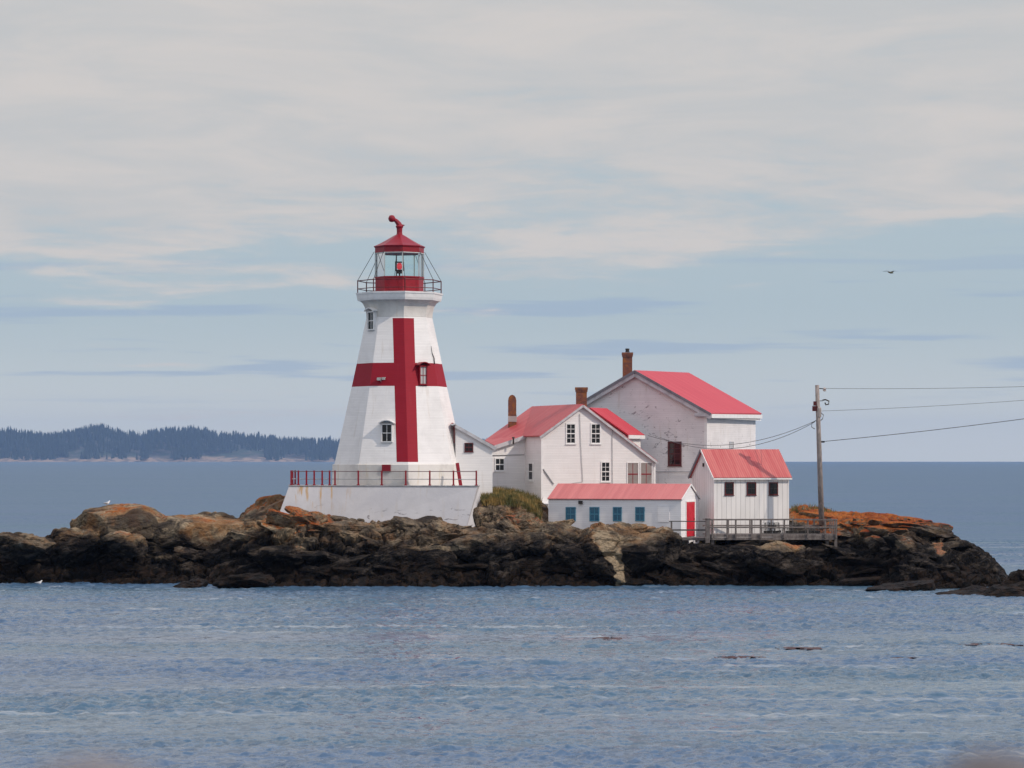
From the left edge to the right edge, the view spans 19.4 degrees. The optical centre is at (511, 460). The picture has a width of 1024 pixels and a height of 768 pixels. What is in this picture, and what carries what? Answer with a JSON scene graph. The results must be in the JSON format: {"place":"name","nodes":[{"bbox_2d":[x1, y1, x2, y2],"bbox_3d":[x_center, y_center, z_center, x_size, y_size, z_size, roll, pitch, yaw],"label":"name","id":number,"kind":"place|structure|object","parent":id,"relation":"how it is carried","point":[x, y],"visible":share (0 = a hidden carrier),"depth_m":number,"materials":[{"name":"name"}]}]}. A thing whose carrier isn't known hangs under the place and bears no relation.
{"place":"outdoors","nodes":[
{"label":"outdoors","id":0,"kind":"place"},
{"bbox_2d":[0,433,334,461],"bbox_3d":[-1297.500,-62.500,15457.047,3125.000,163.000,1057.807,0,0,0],"label":"shore","id":1,"kind":"structure","parent":0,"point":[239,455],"depth_m":15188.76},
{"bbox_2d":[0,423,486,459],"bbox_3d":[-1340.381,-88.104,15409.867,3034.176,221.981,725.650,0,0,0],"label":"spruce wood","id":2,"kind":"object","parent":1,"relation":"on","point":[12,440],"visible":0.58,"depth_m":15363.56,"materials":[{"name":"green plant"}]},
{"bbox_2d":[0,492,1007,588],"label":"rocky island","id":3,"kind":"structure","parent":0,"point":[127,543],"depth_m":201.83,"materials":[{"name":"brown stone"}]},
{"bbox_2d":[258,544,303,561],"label":"boulder","id":4,"kind":"object","parent":3,"relation":"on","point":[282,552],"visible":1,"depth_m":200.27,"materials":[{"name":"grey stone"}]},
{"bbox_2d":[288,510,316,522],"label":"boulder","id":5,"kind":"object","parent":3,"relation":"on","point":[299,515],"visible":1,"depth_m":201.67,"materials":[{"name":"brown stone"}]},
{"bbox_2d":[341,520,352,529],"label":"boulder","id":6,"kind":"object","parent":3,"relation":"on","point":[347,523],"visible":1,"depth_m":202.22,"materials":[{"name":"stone"}]},
{"bbox_2d":[280,485,480,526],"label":"terrace wall","id":7,"kind":"structure","parent":3,"relation":"on","point":[455,504],"depth_m":205.88,"materials":[{"name":"concrete"}]},
{"bbox_2d":[290,470,477,485],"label":"terrace railing","id":8,"kind":"object","parent":7,"relation":"on","point":[295,471],"visible":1,"depth_m":206.53,"materials":[{"name":"red metal"}]},
{"bbox_2d":[332,215,458,484],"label":"lighthouse","id":9,"kind":"object","parent":7,"relation":"on","point":[399,415],"visible":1,"depth_m":208.44,"materials":[{"name":"white paint"}]},
{"bbox_2d":[364,307,376,329],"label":"window","id":10,"kind":"structure","parent":9,"relation":"in","point":[371,315],"depth_m":209.59,"materials":[{"name":"white wood"}]},
{"bbox_2d":[378,420,395,441],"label":"window","id":11,"kind":"structure","parent":9,"relation":"in","point":[386,429],"depth_m":207.10,"materials":[{"name":"white wood"}]},
{"bbox_2d":[415,362,430,384],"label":"window","id":12,"kind":"structure","parent":9,"relation":"in","point":[422,370],"depth_m":208.37,"materials":[{"name":"white paint"}]},
{"bbox_2d":[456,463,461,484],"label":"plank","id":13,"kind":"object","parent":7,"relation":"on","point":[458,473],"visible":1,"depth_m":207.08,"materials":[{"name":"red paint"}]},
{"bbox_2d":[426,520,446,530],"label":"boulder","id":14,"kind":"object","parent":3,"relation":"on","point":[434,525],"visible":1,"depth_m":202.22,"materials":[{"name":"beige stone"}]},
{"bbox_2d":[451,423,496,494],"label":"link building","id":15,"kind":"structure","parent":3,"relation":"on","point":[473,452],"depth_m":209.78,"materials":[{"name":"white paint"}]},
{"bbox_2d":[464,443,472,451],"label":"window","id":16,"kind":"structure","parent":15,"relation":"in","point":[468,447],"depth_m":209.75,"materials":[{"name":"black glass"}]},
{"bbox_2d":[527,539,552,555],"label":"boulder","id":17,"kind":"object","parent":3,"relation":"on","point":[540,547],"visible":1,"depth_m":200.14,"materials":[{"name":"grey stone"}]},
{"bbox_2d":[555,543,584,561],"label":"boulder","id":18,"kind":"object","parent":3,"relation":"on","point":[566,552],"visible":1,"depth_m":199.54,"materials":[{"name":"grey stone"}]},
{"bbox_2d":[485,387,658,507],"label":"dwelling","id":19,"kind":"structure","parent":3,"relation":"on","point":[542,451],"depth_m":215.96,"materials":[{"name":"white paint"}]},
{"bbox_2d":[494,458,504,471],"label":"window","id":20,"kind":"structure","parent":19,"relation":"in","point":[499,462],"depth_m":216.62,"materials":[{"name":"white wood"}]},
{"bbox_2d":[527,462,533,481],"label":"window","id":21,"kind":"structure","parent":19,"relation":"in","point":[530,464],"depth_m":216.14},
{"bbox_2d":[565,423,576,444],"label":"window","id":22,"kind":"structure","parent":19,"relation":"in","point":[570,427],"depth_m":214.72,"materials":[{"name":"white wood"}]},
{"bbox_2d":[590,423,601,444],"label":"window","id":23,"kind":"structure","parent":19,"relation":"in","point":[595,428],"depth_m":215.40,"materials":[{"name":"white wood"}]},
{"bbox_2d":[600,461,610,482],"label":"window","id":24,"kind":"structure","parent":19,"relation":"in","point":[605,465],"depth_m":215.62,"materials":[{"name":"white wood"}]},
{"bbox_2d":[627,462,638,483],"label":"window","id":25,"kind":"structure","parent":19,"relation":"in","point":[632,467],"depth_m":216.35,"materials":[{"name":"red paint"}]},
{"bbox_2d":[640,462,651,483],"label":"window","id":26,"kind":"structure","parent":19,"relation":"in","point":[645,467],"depth_m":216.72,"materials":[{"name":"grey glass"}]},
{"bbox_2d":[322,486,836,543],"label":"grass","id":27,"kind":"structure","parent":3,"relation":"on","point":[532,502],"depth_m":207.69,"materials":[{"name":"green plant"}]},
{"bbox_2d":[547,483,700,544],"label":"long shed","id":28,"kind":"structure","parent":3,"relation":"on","point":[584,505],"depth_m":207.17,"materials":[{"name":"white paint"}]},
{"bbox_2d":[566,507,575,520],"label":"window","id":29,"kind":"structure","parent":28,"relation":"in","point":[570,511],"depth_m":207.91,"materials":[{"name":"blue glass"}]},
{"bbox_2d":[589,507,598,520],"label":"window","id":30,"kind":"structure","parent":28,"relation":"in","point":[593,511],"depth_m":207.30,"materials":[{"name":"blue glass"}]},
{"bbox_2d":[613,507,621,520],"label":"window","id":31,"kind":"structure","parent":28,"relation":"in","point":[617,511],"depth_m":206.75,"materials":[{"name":"blue glass"}]},
{"bbox_2d":[635,507,644,520],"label":"window","id":32,"kind":"structure","parent":28,"relation":"in","point":[639,511],"depth_m":206.19,"materials":[{"name":"blue glass"}]},
{"bbox_2d":[687,502,694,535],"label":"door","id":33,"kind":"structure","parent":28,"relation":"in","point":[690,505],"depth_m":207.25,"materials":[{"name":"red paint"}]},
{"bbox_2d":[587,348,761,483],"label":"fog signal building","id":34,"kind":"structure","parent":3,"relation":"on","point":[688,409],"depth_m":225.85,"materials":[{"name":"white paint"}]},
{"bbox_2d":[667,442,681,466],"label":"window","id":35,"kind":"structure","parent":34,"relation":"in","point":[674,449],"depth_m":224.92,"materials":[{"name":"black glass"}]},
{"bbox_2d":[669,521,707,543],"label":"deck","id":36,"kind":"structure","parent":3,"relation":"on","point":[693,538],"depth_m":204.37,"materials":[{"name":"grey wood"}]},
{"bbox_2d":[705,518,709,542],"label":"mooring post","id":37,"kind":"object","parent":3,"relation":"on","point":[707,530],"visible":1,"depth_m":204.02,"materials":[{"name":"grey wood"}]},
{"bbox_2d":[688,449,791,536],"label":"board shed","id":38,"kind":"structure","parent":3,"relation":"on","point":[740,483],"depth_m":209.33,"materials":[{"name":"white paint"}]},
{"bbox_2d":[724,482,734,495],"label":"window","id":39,"kind":"structure","parent":38,"relation":"in","point":[729,486],"depth_m":208.37,"materials":[{"name":"black glass"}]},
{"bbox_2d":[746,482,756,495],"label":"window","id":40,"kind":"structure","parent":38,"relation":"in","point":[751,486],"depth_m":208.98,"materials":[{"name":"black glass"}]},
{"bbox_2d":[768,482,778,495],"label":"window","id":41,"kind":"structure","parent":38,"relation":"in","point":[773,486],"depth_m":209.59,"materials":[{"name":"black glass"}]},
{"bbox_2d":[703,518,837,546],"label":"deck","id":42,"kind":"structure","parent":3,"relation":"on","point":[751,535],"depth_m":204.62,"materials":[{"name":"grey wood"}]},
{"bbox_2d":[762,528,775,533],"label":"lobster trap","id":43,"kind":"object","parent":42,"relation":"on","point":[768,532],"visible":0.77,"depth_m":206.38,"materials":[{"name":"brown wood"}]},
{"bbox_2d":[764,522,779,526],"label":"lobster trap","id":44,"kind":"object","parent":43,"relation":"on","point":[769,525],"visible":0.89,"depth_m":206.45,"materials":[{"name":"metal"}]},
{"bbox_2d":[782,528,797,533],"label":"lobster trap","id":45,"kind":"object","parent":42,"relation":"on","point":[790,532],"visible":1,"depth_m":206.41,"materials":[{"name":"metal"}]},
{"bbox_2d":[796,528,809,533],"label":"lobster trap","id":46,"kind":"object","parent":42,"relation":"on","point":[804,531],"visible":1,"depth_m":206.55,"materials":[{"name":"metal"}]},
{"bbox_2d":[809,528,823,533],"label":"lobster trap","id":47,"kind":"object","parent":42,"relation":"on","point":[816,532],"visible":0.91,"depth_m":206.38,"materials":[{"name":"metal"}]},
{"bbox_2d":[811,385,828,524],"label":"utility pole","id":48,"kind":"object","parent":3,"relation":"on","point":[816,407],"visible":0.99,"depth_m":207.86,"materials":[{"name":"grey wood"}]},
{"bbox_2d":[648,421,813,445],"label":"wire","id":49,"kind":"object","parent":48,"relation":"attached to","point":[732,444],"visible":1,"depth_m":212.42,"materials":[{"name":"black metal"}]},
{"bbox_2d":[660,423,811,448],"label":"wire","id":50,"kind":"object","parent":48,"relation":"attached to","point":[740,447],"visible":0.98,"depth_m":213.00,"materials":[{"name":"black metal"}]},
{"bbox_2d":[825,419,1020,441],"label":"wire","id":51,"kind":"object","parent":48,"relation":"attached to","point":[926,430],"visible":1,"depth_m":203.38,"materials":[{"name":"black metal"}]},
{"bbox_2d":[826,386,1023,388],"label":"wire","id":52,"kind":"object","parent":48,"relation":"attached to","point":[901,388],"visible":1,"depth_m":204.75,"materials":[{"name":"black metal"}]},
{"bbox_2d":[830,400,1022,410],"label":"wire","id":53,"kind":"object","parent":48,"relation":"attached to","point":[925,406],"visible":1,"depth_m":203.37,"materials":[{"name":"black metal"}]},
{"bbox_2d":[0,462,1023,767],"bbox_3d":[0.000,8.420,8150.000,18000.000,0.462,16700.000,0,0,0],"label":"sea","id":54,"kind":"structure","parent":0,"point":[304,676],"depth_m":124.49,"materials":[{"name":"liquid"}]},
{"bbox_2d":[173,578,207,587],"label":"reef","id":55,"kind":"object","parent":54,"relation":"in","point":[195,583],"visible":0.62,"depth_m":197.94},
{"bbox_2d":[212,572,274,588],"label":"reef","id":56,"kind":"object","parent":54,"relation":"in","point":[251,580],"visible":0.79,"depth_m":197.07},
{"bbox_2d":[592,637,620,638],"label":"seaweed raft","id":57,"kind":"object","parent":54,"relation":"on","point":[608,638],"visible":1,"depth_m":141.03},
{"bbox_2d":[714,656,765,657],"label":"seaweed raft","id":58,"kind":"object","parent":54,"relation":"on","point":[740,656],"visible":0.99,"depth_m":127.44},
{"bbox_2d":[775,647,822,648],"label":"seaweed raft","id":59,"kind":"object","parent":54,"relation":"on","point":[803,647],"visible":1,"depth_m":133.86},
{"bbox_2d":[865,580,935,590],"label":"reef","id":60,"kind":"object","parent":54,"relation":"in","point":[924,585],"visible":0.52,"depth_m":192.89},
{"bbox_2d":[934,581,1023,596],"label":"reef","id":61,"kind":"object","parent":54,"relation":"in","point":[1001,590],"visible":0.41,"depth_m":185.29},
{"bbox_2d":[958,643,1014,644],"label":"seaweed raft","id":62,"kind":"object","parent":54,"relation":"on","point":[989,644],"visible":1,"depth_m":136.52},
{"bbox_2d":[1001,569,1023,585],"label":"reef","id":63,"kind":"object","parent":54,"relation":"in","point":[1017,576],"visible":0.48,"depth_m":187.38},
{"bbox_2d":[0,0,1023,461],"label":"sky","id":64,"kind":"structure","parent":0,"point":[196,196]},
{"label":"near shore ground","id":65,"kind":"structure","parent":0,"visible":0},
{"bbox_2d":[51,757,127,767],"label":"boulder","id":66,"kind":"object","parent":65,"relation":"on","point":[103,762],"visible":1,"depth_m":2.61,"materials":[{"name":"stone"}]},
{"bbox_2d":[943,749,1023,767],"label":"boulder","id":67,"kind":"object","parent":65,"relation":"on","point":[983,758],"visible":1,"depth_m":2.67,"materials":[{"name":"stone"}]}
]}

